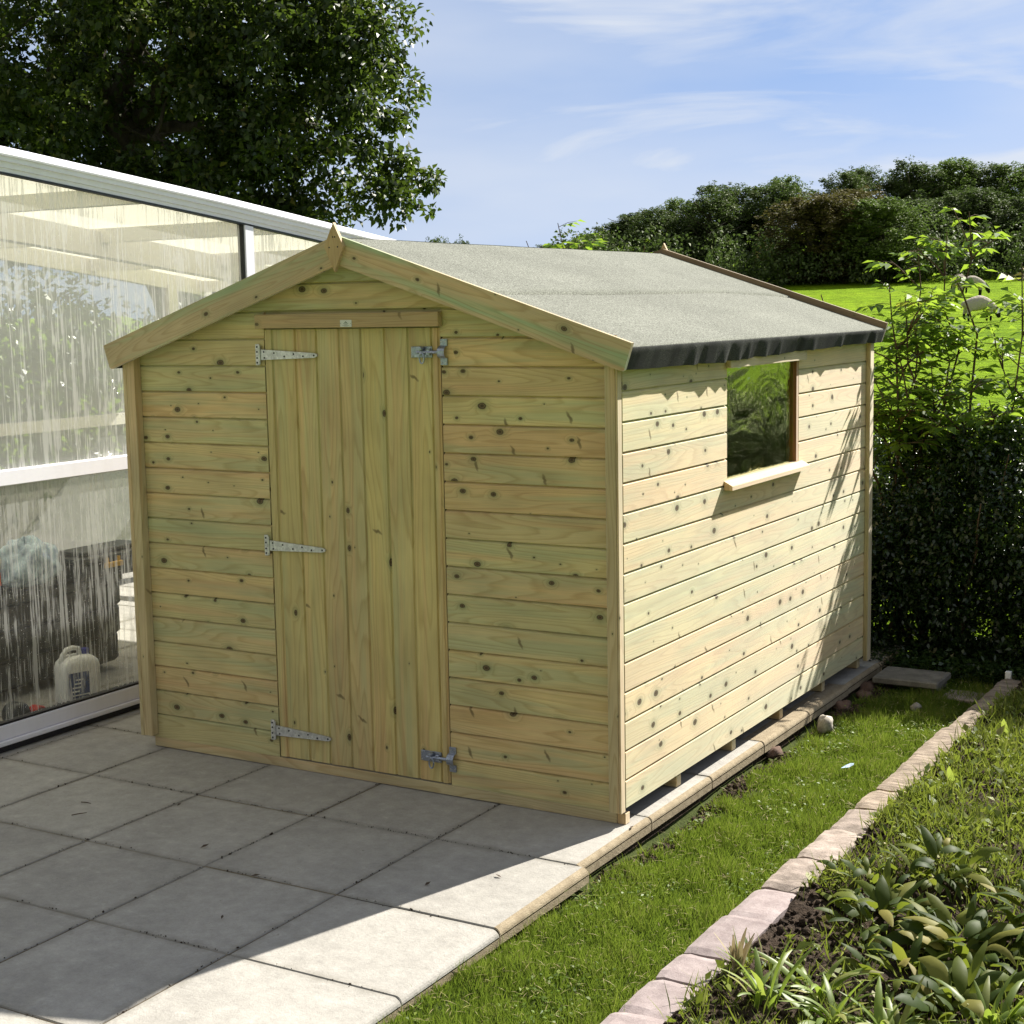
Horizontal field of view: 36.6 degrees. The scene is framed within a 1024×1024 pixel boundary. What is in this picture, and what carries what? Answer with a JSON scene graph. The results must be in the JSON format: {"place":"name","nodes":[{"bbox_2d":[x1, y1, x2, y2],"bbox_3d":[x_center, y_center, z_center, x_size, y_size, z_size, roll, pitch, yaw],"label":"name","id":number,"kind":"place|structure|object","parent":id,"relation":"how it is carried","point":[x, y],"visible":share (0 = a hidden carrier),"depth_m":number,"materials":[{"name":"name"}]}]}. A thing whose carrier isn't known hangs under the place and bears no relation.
{"place":"outdoors","nodes":[
{"label":"outdoors","id":0,"kind":"place"},
{"bbox_2d":[1,701,45,719],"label":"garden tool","id":1,"kind":"object","parent":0,"point":[14,710],"visible":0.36,"depth_m":7.56,"materials":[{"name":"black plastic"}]},
{"bbox_2d":[0,572,906,1023],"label":"patio","id":2,"kind":"structure","parent":0,"point":[102,960],"depth_m":5.55,"materials":[{"name":"stone"}]},
{"bbox_2d":[0,574,121,692],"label":"storage chest","id":3,"kind":"object","parent":2,"relation":"on","point":[50,631],"visible":0.69,"depth_m":8.34,"materials":[{"name":"black plastic"}]},
{"bbox_2d":[0,557,1,585],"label":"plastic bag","id":4,"kind":"object","parent":3,"relation":"on","point":[0,569],"visible":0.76,"depth_m":8.07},
{"bbox_2d":[0,535,62,587],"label":"plastic bag","id":5,"kind":"object","parent":3,"relation":"on","point":[20,565],"visible":0.99,"depth_m":8.15,"materials":[{"name":"white plastic"}]},
{"bbox_2d":[54,540,132,581],"bbox_3d":[-2.271,0.266,8.610,0.278,0.157,0.560,3,9,30],"label":"toolbox","id":6,"kind":"object","parent":3,"relation":"on","point":[87,563],"visible":0.77,"depth_m":8.44,"materials":[{"name":"black plastic"}]},
{"bbox_2d":[54,645,100,702],"bbox_3d":[-2.263,0.838,8.060,0.211,0.298,0.146,-8,10,-43],"label":"jerry can","id":7,"kind":"object","parent":2,"relation":"on","point":[74,673],"visible":0.88,"depth_m":8.00,"materials":[{"name":"white plastic"}]},
{"bbox_2d":[0,146,393,752],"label":"glazed enclosure","id":8,"kind":"object","parent":2,"relation":"on","point":[170,241],"visible":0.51,"depth_m":7.93,"materials":[{"name":"white metal"}]},
{"bbox_2d":[2,725,638,1022],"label":"joint grit","id":9,"kind":"object","parent":2,"relation":"on","point":[271,833],"visible":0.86,"depth_m":5.80,"materials":[{"name":"soil"}]},
{"bbox_2d":[103,222,887,824],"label":"garden shed","id":10,"kind":"structure","parent":2,"relation":"on","point":[575,532],"depth_m":6.49,"materials":[{"name":"brown wood"}]},
{"bbox_2d":[255,328,456,782],"bbox_3d":[-0.658,0.169,6.489,0.972,1.880,0.064,3,9,30],"label":"door","id":11,"kind":"structure","parent":10,"relation":"in","point":[358,544],"depth_m":6.47,"materials":[{"name":"brown wood"}]},
{"bbox_2d":[724,350,809,490],"bbox_3d":[1.146,-0.438,7.033,0.092,0.576,0.970,3,9,30],"label":"window frame","id":12,"kind":"structure","parent":10,"relation":"in","point":[791,465],"depth_m":7.28,"materials":[{"name":"brown wood"}]},
{"bbox_2d":[0,232,1023,639],"bbox_3d":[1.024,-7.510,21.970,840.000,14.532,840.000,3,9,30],"label":"pasture","id":13,"kind":"structure","parent":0,"point":[852,296],"depth_m":51.12,"materials":[{"name":"green plant"}]},
{"bbox_2d":[0,266,214,528],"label":"laurel hedge","id":14,"kind":"object","parent":13,"relation":"on","point":[33,356],"visible":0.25,"depth_m":12.65,"materials":[{"name":"green plant"}]},
{"bbox_2d":[0,0,447,319],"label":"oak tree","id":15,"kind":"object","parent":13,"relation":"on","point":[85,94],"visible":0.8,"depth_m":16.37,"materials":[{"name":"green plant"}]},
{"bbox_2d":[425,235,449,242],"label":"woodland tree","id":16,"kind":"object","parent":13,"relation":"on","point":[436,240],"visible":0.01,"depth_m":90.17,"materials":[{"name":"green plant"}]},
{"bbox_2d":[454,234,469,243],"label":"woodland tree","id":17,"kind":"object","parent":13,"relation":"on","point":[462,242],"visible":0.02,"depth_m":91.82,"materials":[{"name":"green plant"}]},
{"bbox_2d":[535,242,570,248],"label":"woodland tree","id":18,"kind":"object","parent":13,"relation":"on","point":[540,246],"visible":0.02,"depth_m":77.95,"materials":[{"name":"green plant"}]},
{"bbox_2d":[526,219,652,252],"bbox_3d":[0.491,-0.669,10.884,1.498,2.756,0.975,3,9,30],"label":"elder bush","id":19,"kind":"object","parent":13,"relation":"on","point":[589,246],"visible":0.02,"depth_m":10.92,"materials":[{"name":"green plant"}]},
{"bbox_2d":[569,237,612,250],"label":"woodland tree","id":20,"kind":"object","parent":13,"relation":"on","point":[586,243],"visible":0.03,"depth_m":79.75,"materials":[{"name":"green plant"}]},
{"bbox_2d":[583,220,637,250],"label":"woodland tree","id":21,"kind":"object","parent":13,"relation":"on","point":[614,225],"visible":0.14,"depth_m":83.40,"materials":[{"name":"green plant"}]},
{"bbox_2d":[605,208,656,251],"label":"woodland tree","id":22,"kind":"object","parent":13,"relation":"on","point":[623,218],"visible":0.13,"depth_m":83.52,"materials":[{"name":"green plant"}]},
{"bbox_2d":[600,1012,665,1023],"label":"kerb stone","id":23,"kind":"object","parent":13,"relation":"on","point":[621,1018],"visible":0.92,"depth_m":4.35,"materials":[{"name":"stone"}]},
{"bbox_2d":[624,205,687,252],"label":"woodland tree","id":24,"kind":"object","parent":13,"relation":"on","point":[647,218],"visible":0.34,"depth_m":79.74,"materials":[{"name":"green plant"}]},
{"bbox_2d":[656,196,716,243],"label":"woodland tree","id":25,"kind":"object","parent":13,"relation":"on","point":[672,204],"visible":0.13,"depth_m":81.94,"materials":[{"name":"green plant"}]},
{"bbox_2d":[656,954,726,987],"bbox_3d":[0.556,1.445,4.701,0.175,0.132,0.209,3,9,30],"label":"kerb stone","id":26,"kind":"object","parent":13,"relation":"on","point":[681,969],"visible":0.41,"depth_m":4.68,"materials":[{"name":"beige stone"}]},
{"bbox_2d":[670,180,747,268],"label":"woodland tree","id":27,"kind":"object","parent":13,"relation":"on","point":[706,207],"visible":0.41,"depth_m":79.70,"materials":[{"name":"green plant"}]},
{"bbox_2d":[693,182,777,266],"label":"woodland tree","id":28,"kind":"object","parent":13,"relation":"on","point":[739,195],"visible":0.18,"depth_m":83.18,"materials":[{"name":"green plant"}]},
{"bbox_2d":[723,179,808,271],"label":"woodland tree","id":29,"kind":"object","parent":13,"relation":"on","point":[761,204],"visible":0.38,"depth_m":81.36,"materials":[{"name":"green plant"}]},
{"bbox_2d":[549,213,1023,286],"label":"undergrowth","id":30,"kind":"object","parent":13,"relation":"on","point":[768,275],"visible":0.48,"depth_m":75.27,"materials":[{"name":"green plant"}]},
{"bbox_2d":[763,174,818,246],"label":"woodland tree","id":31,"kind":"object","parent":13,"relation":"on","point":[788,180],"visible":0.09,"depth_m":91.42,"materials":[{"name":"green plant"}]},
{"bbox_2d":[751,189,865,284],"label":"woodland tree","id":32,"kind":"object","parent":13,"relation":"on","point":[808,217],"visible":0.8,"depth_m":75.21,"materials":[{"name":"green plant"}]},
{"bbox_2d":[808,168,875,250],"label":"woodland tree","id":33,"kind":"object","parent":13,"relation":"on","point":[856,183],"visible":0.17,"depth_m":93.59,"materials":[{"name":"green plant"}]},
{"bbox_2d":[794,185,891,278],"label":"woodland tree","id":34,"kind":"object","parent":13,"relation":"on","point":[859,193],"visible":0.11,"depth_m":77.22,"materials":[{"name":"green plant"}]},
{"bbox_2d":[830,809,875,833],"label":"kerb stone","id":35,"kind":"object","parent":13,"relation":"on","point":[850,821],"visible":0.3,"depth_m":6.00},
{"bbox_2d":[831,165,901,245],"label":"woodland tree","id":36,"kind":"object","parent":13,"relation":"on","point":[869,175],"visible":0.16,"depth_m":95.97,"materials":[{"name":"green plant"}]},
{"bbox_2d":[855,790,898,810],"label":"kerb stone","id":37,"kind":"object","parent":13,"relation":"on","point":[873,800],"visible":0.34,"depth_m":6.23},
{"bbox_2d":[832,194,940,281],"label":"woodland tree","id":38,"kind":"object","parent":13,"relation":"on","point":[883,211],"visible":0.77,"depth_m":74.35,"materials":[{"name":"green plant"}]},
{"bbox_2d":[874,155,951,234],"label":"woodland tree","id":39,"kind":"object","parent":13,"relation":"on","point":[909,183],"visible":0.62,"depth_m":95.60,"materials":[{"name":"green plant"}]},
{"bbox_2d":[821,206,1016,654],"bbox_3d":[2.271,-0.441,9.090,1.339,2.710,1.132,0,8,7],"label":"elder bush","id":40,"kind":"object","parent":13,"relation":"on","point":[946,339],"visible":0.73,"depth_m":9.00,"materials":[{"name":"green plant"}]},
{"bbox_2d":[876,727,968,792],"bbox_3d":[1.835,1.137,6.825,0.154,0.140,1.054,3,9,30],"label":"kerb stone","id":41,"kind":"object","parent":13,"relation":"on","point":[927,750],"visible":0.45,"depth_m":6.76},
{"bbox_2d":[892,194,968,271],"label":"woodland tree","id":42,"kind":"object","parent":13,"relation":"on","point":[950,219],"visible":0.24,"depth_m":79.16,"materials":[{"name":"green plant"}]},
{"bbox_2d":[870,386,1023,675],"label":"privet hedge","id":43,"kind":"object","parent":13,"relation":"on","point":[977,532],"visible":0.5,"depth_m":8.76,"materials":[{"name":"green plant"}]},
{"bbox_2d":[925,157,984,230],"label":"woodland tree","id":44,"kind":"object","parent":13,"relation":"on","point":[951,166],"visible":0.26,"depth_m":96.68,"materials":[{"name":"green plant"}]},
{"bbox_2d":[906,184,1009,265],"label":"woodland tree","id":45,"kind":"object","parent":13,"relation":"on","point":[953,197],"visible":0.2,"depth_m":81.00,"materials":[{"name":"green plant"}]},
{"bbox_2d":[955,276,989,294],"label":"sheep","id":46,"kind":"object","parent":13,"relation":"on","point":[976,279],"visible":0.59,"depth_m":59.82},
{"bbox_2d":[960,295,1000,320],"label":"sheep","id":47,"kind":"object","parent":13,"relation":"on","point":[977,303],"visible":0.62,"depth_m":46.72},
{"bbox_2d":[949,678,1020,729],"bbox_3d":[2.394,1.009,7.747,0.141,0.132,1.114,3,9,30],"label":"kerb stone","id":48,"kind":"object","parent":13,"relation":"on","point":[965,717],"visible":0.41,"depth_m":7.70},
{"bbox_2d":[960,161,1020,235],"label":"woodland tree","id":49,"kind":"object","parent":13,"relation":"on","point":[982,183],"visible":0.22,"depth_m":96.85,"materials":[{"name":"green plant"}]},
{"bbox_2d":[963,187,1021,266],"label":"woodland tree","id":50,"kind":"object","parent":13,"relation":"on","point":[1002,196],"visible":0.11,"depth_m":81.69,"materials":[{"name":"green plant"}]},
{"bbox_2d":[983,161,1023,206],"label":"woodland tree","id":51,"kind":"object","parent":13,"relation":"on","point":[1018,174],"visible":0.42,"depth_m":95.54,"materials":[{"name":"green plant"}]},
{"bbox_2d":[987,190,1023,270],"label":"woodland tree","id":52,"kind":"object","parent":13,"relation":"on","point":[1007,222],"visible":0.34,"depth_m":79.25,"materials":[{"name":"green plant"}]},
{"bbox_2d":[0,0,1023,321],"label":"sky","id":53,"kind":"structure","parent":0,"point":[542,114],"materials":[{"name":"blue"}]},
{"bbox_2d":[375,636,1023,1023],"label":"lawn ground","id":54,"kind":"structure","parent":0,"point":[683,820],"depth_m":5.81,"materials":[{"name":"green plant"}]},
{"bbox_2d":[233,660,890,999],"bbox_3d":[-2.674,1.194,7.178,6.620,0.122,8.280,3,9,30],"label":"patio bedding","id":55,"kind":"object","parent":54,"relation":"on","point":[666,824],"visible":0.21,"depth_m":6.46,"materials":[{"name":"soil"}]},
{"bbox_2d":[0,469,130,553],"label":"boundary masonry","id":56,"kind":"object","parent":55,"relation":"on","point":[69,493],"depth_m":12.17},
{"bbox_2d":[619,980,698,1020],"bbox_3d":[0.442,1.474,4.508,0.179,0.128,0.243,3,9,30],"label":"kerb stone","id":57,"kind":"object","parent":54,"relation":"on","point":[639,1002],"visible":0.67,"depth_m":4.49,"materials":[{"name":"stone"}]},
{"bbox_2d":[684,915,770,963],"bbox_3d":[0.693,1.409,4.937,0.166,0.136,0.337,3,9,30],"label":"kerb stone","id":58,"kind":"object","parent":54,"relation":"on","point":[707,942],"visible":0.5,"depth_m":4.92,"materials":[{"name":"beige stone"}]},
{"bbox_2d":[729,889,795,923],"bbox_3d":[0.851,1.374,5.210,0.154,0.129,0.292,3,9,30],"label":"kerb stone","id":59,"kind":"object","parent":54,"relation":"on","point":[768,905],"visible":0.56,"depth_m":5.17,"materials":[{"name":"beige stone"}]},
{"bbox_2d":[766,746,783,758],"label":"rubble stone","id":60,"kind":"object","parent":54,"relation":"on","point":[774,752],"visible":0.95,"depth_m":7.14,"materials":[{"name":"stone"}]},
{"bbox_2d":[761,858,825,893],"bbox_3d":[1.009,1.334,5.464,0.158,0.135,0.315,3,9,30],"label":"kerb stone","id":61,"kind":"object","parent":54,"relation":"on","point":[789,876],"visible":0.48,"depth_m":5.43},
{"bbox_2d":[594,676,1023,1023],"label":"soil crumbs","id":62,"kind":"object","parent":54,"relation":"on","point":[802,922],"visible":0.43,"depth_m":5.27,"materials":[{"name":"brown soil"}]},
{"bbox_2d":[817,714,832,733],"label":"stone","id":63,"kind":"object","parent":54,"relation":"on","point":[825,725],"visible":0.99,"depth_m":7.46,"materials":[{"name":"beige stone"}]},
{"bbox_2d":[797,829,862,861],"bbox_3d":[1.187,1.292,5.750,0.153,0.137,0.356,3,9,30],"label":"kerb stone","id":64,"kind":"object","parent":54,"relation":"on","point":[824,844],"visible":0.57,"depth_m":5.72,"materials":[{"name":"beige stone"}]},
{"bbox_2d":[832,700,851,709],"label":"rubble stone","id":65,"kind":"object","parent":54,"relation":"on","point":[839,704],"visible":0.73,"depth_m":7.95,"materials":[{"name":"brown stone"}]},
{"bbox_2d":[668,680,1023,1023],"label":"garden bed","id":66,"kind":"object","parent":54,"relation":"on","point":[796,903],"visible":0.29,"depth_m":4.95,"materials":[{"name":"soil"}]},
{"bbox_2d":[714,927,754,972],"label":"dry weed","id":67,"kind":"object","parent":66,"relation":"on","point":[736,953],"visible":0.92,"depth_m":4.63,"materials":[{"name":"beige plant"}]},
{"bbox_2d":[718,934,816,1011],"bbox_3d":[0.745,1.332,4.502,0.264,0.198,0.311,3,9,30],"label":"strap leaved plant","id":68,"kind":"object","parent":66,"relation":"on","point":[758,982],"visible":0.97,"depth_m":4.48,"materials":[{"name":"green plant"}]},
{"bbox_2d":[751,948,883,1015],"bbox_3d":[0.926,1.385,4.631,0.303,0.125,0.315,-5,8,-27],"label":"strap leaved plant","id":69,"kind":"object","parent":66,"relation":"on","point":[802,972],"visible":0.81,"depth_m":4.58,"materials":[{"name":"green plant"}]},
{"bbox_2d":[765,974,891,1023],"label":"strap leaved plant","id":70,"kind":"object","parent":66,"relation":"on","point":[835,1015],"visible":0.97,"depth_m":4.42,"materials":[{"name":"green plant"}]},
{"bbox_2d":[647,676,1023,1023],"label":"weeds","id":71,"kind":"object","parent":66,"relation":"on","point":[974,820],"visible":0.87,"depth_m":5.75,"materials":[{"name":"green plant"}]},
{"bbox_2d":[816,855,913,913],"bbox_3d":[1.208,1.250,5.293,0.247,0.153,0.339,-2,8,-7],"label":"hosta plant","id":72,"kind":"object","parent":66,"relation":"on","point":[864,868],"visible":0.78,"depth_m":5.29,"materials":[{"name":"green plant"}]},
{"bbox_2d":[829,976,933,1023],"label":"strap leaved plant","id":73,"kind":"object","parent":66,"relation":"on","point":[881,1015],"visible":0.96,"depth_m":4.41,"materials":[{"name":"green plant"}]},
{"bbox_2d":[814,858,954,943],"bbox_3d":[1.195,1.305,5.075,0.439,0.212,0.410,3,9,30],"label":"hosta plant","id":74,"kind":"object","parent":66,"relation":"on","point":[884,896],"visible":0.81,"depth_m":5.08,"materials":[{"name":"green plant"}]},
{"bbox_2d":[836,932,952,998],"bbox_3d":[1.176,1.371,4.731,0.361,0.168,0.444,2,8,23],"label":"hosta plant","id":75,"kind":"object","parent":66,"relation":"on","point":[902,956],"visible":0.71,"depth_m":4.75,"materials":[{"name":"green plant"}]},
{"bbox_2d":[876,825,1001,901],"bbox_3d":[1.483,1.219,5.379,0.427,0.182,0.377,3,9,30],"label":"hosta plant","id":76,"kind":"object","parent":66,"relation":"on","point":[933,847],"visible":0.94,"depth_m":5.36,"materials":[{"name":"green plant"}]},
{"bbox_2d":[880,892,1023,987],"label":"hosta plant","id":77,"kind":"object","parent":66,"relation":"on","point":[939,923],"visible":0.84,"depth_m":4.85,"materials":[{"name":"green plant"}]},
{"bbox_2d":[888,940,1023,1023],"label":"hosta plant","id":78,"kind":"object","parent":66,"relation":"on","point":[964,976],"visible":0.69,"depth_m":4.52,"materials":[{"name":"green plant"}]},
{"bbox_2d":[929,969,1023,1023],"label":"strap leaved plant","id":79,"kind":"object","parent":66,"relation":"on","point":[1016,1011],"visible":0.92,"depth_m":4.37,"materials":[{"name":"green plant"}]},
{"bbox_2d":[973,879,1023,954],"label":"hosta plant","id":80,"kind":"object","parent":66,"relation":"on","point":[1012,918],"visible":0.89,"depth_m":4.94,"materials":[{"name":"green plant"}]},
{"bbox_2d":[1001,719,1013,738],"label":"dock leaf","id":81,"kind":"object","parent":66,"relation":"on","point":[1003,722],"visible":0.49,"depth_m":7.04,"materials":[{"name":"green plant"}]},
{"bbox_2d":[856,690,872,699],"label":"rubble stone","id":82,"kind":"object","parent":54,"relation":"on","point":[859,693],"visible":0.53,"depth_m":8.16,"materials":[{"name":"stone"}]},
{"bbox_2d":[858,681,876,691],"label":"rubble stone","id":83,"kind":"object","parent":54,"relation":"on","point":[869,686],"visible":0.67,"depth_m":8.29,"materials":[{"name":"stone"}]},
{"bbox_2d":[872,666,950,691],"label":"stepping stone","id":84,"kind":"object","parent":54,"relation":"on","point":[911,677],"visible":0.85,"depth_m":8.27,"materials":[{"name":"grey stone"}]},
{"bbox_2d":[910,702,921,711],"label":"stone","id":85,"kind":"object","parent":54,"relation":"on","point":[916,705],"visible":0.87,"depth_m":7.83,"materials":[{"name":"grey stone"}]},
{"bbox_2d":[862,635,1023,684],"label":"hedge bottom weeds","id":86,"kind":"object","parent":54,"relation":"on","point":[950,663],"visible":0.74,"depth_m":8.62,"materials":[{"name":"green plant"}]},
{"bbox_2d":[944,690,985,703],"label":"stepping stone","id":87,"kind":"object","parent":54,"relation":"on","point":[962,697],"visible":0.32,"depth_m":8.10,"materials":[{"name":"grey stone"}]},
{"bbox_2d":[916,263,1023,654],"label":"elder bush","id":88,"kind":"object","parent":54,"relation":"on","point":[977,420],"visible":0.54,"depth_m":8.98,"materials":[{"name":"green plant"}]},
{"bbox_2d":[1005,671,1011,678],"bbox_3d":[2.648,0.911,8.257,0.031,0.125,0.027,3,9,30],"label":"marker peg","id":89,"kind":"object","parent":54,"relation":"on","point":[1008,674],"visible":0.47,"depth_m":8.24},
{"bbox_2d":[946,766,965,788],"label":"dock leaf","id":90,"kind":"object","parent":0,"point":[949,772],"visible":0.55,"depth_m":6.38,"materials":[{"name":"green plant"}]},
{"bbox_2d":[951,274,966,292],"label":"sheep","id":91,"kind":"object","parent":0,"point":[953,285],"visible":0.35,"depth_m":61.30}
]}

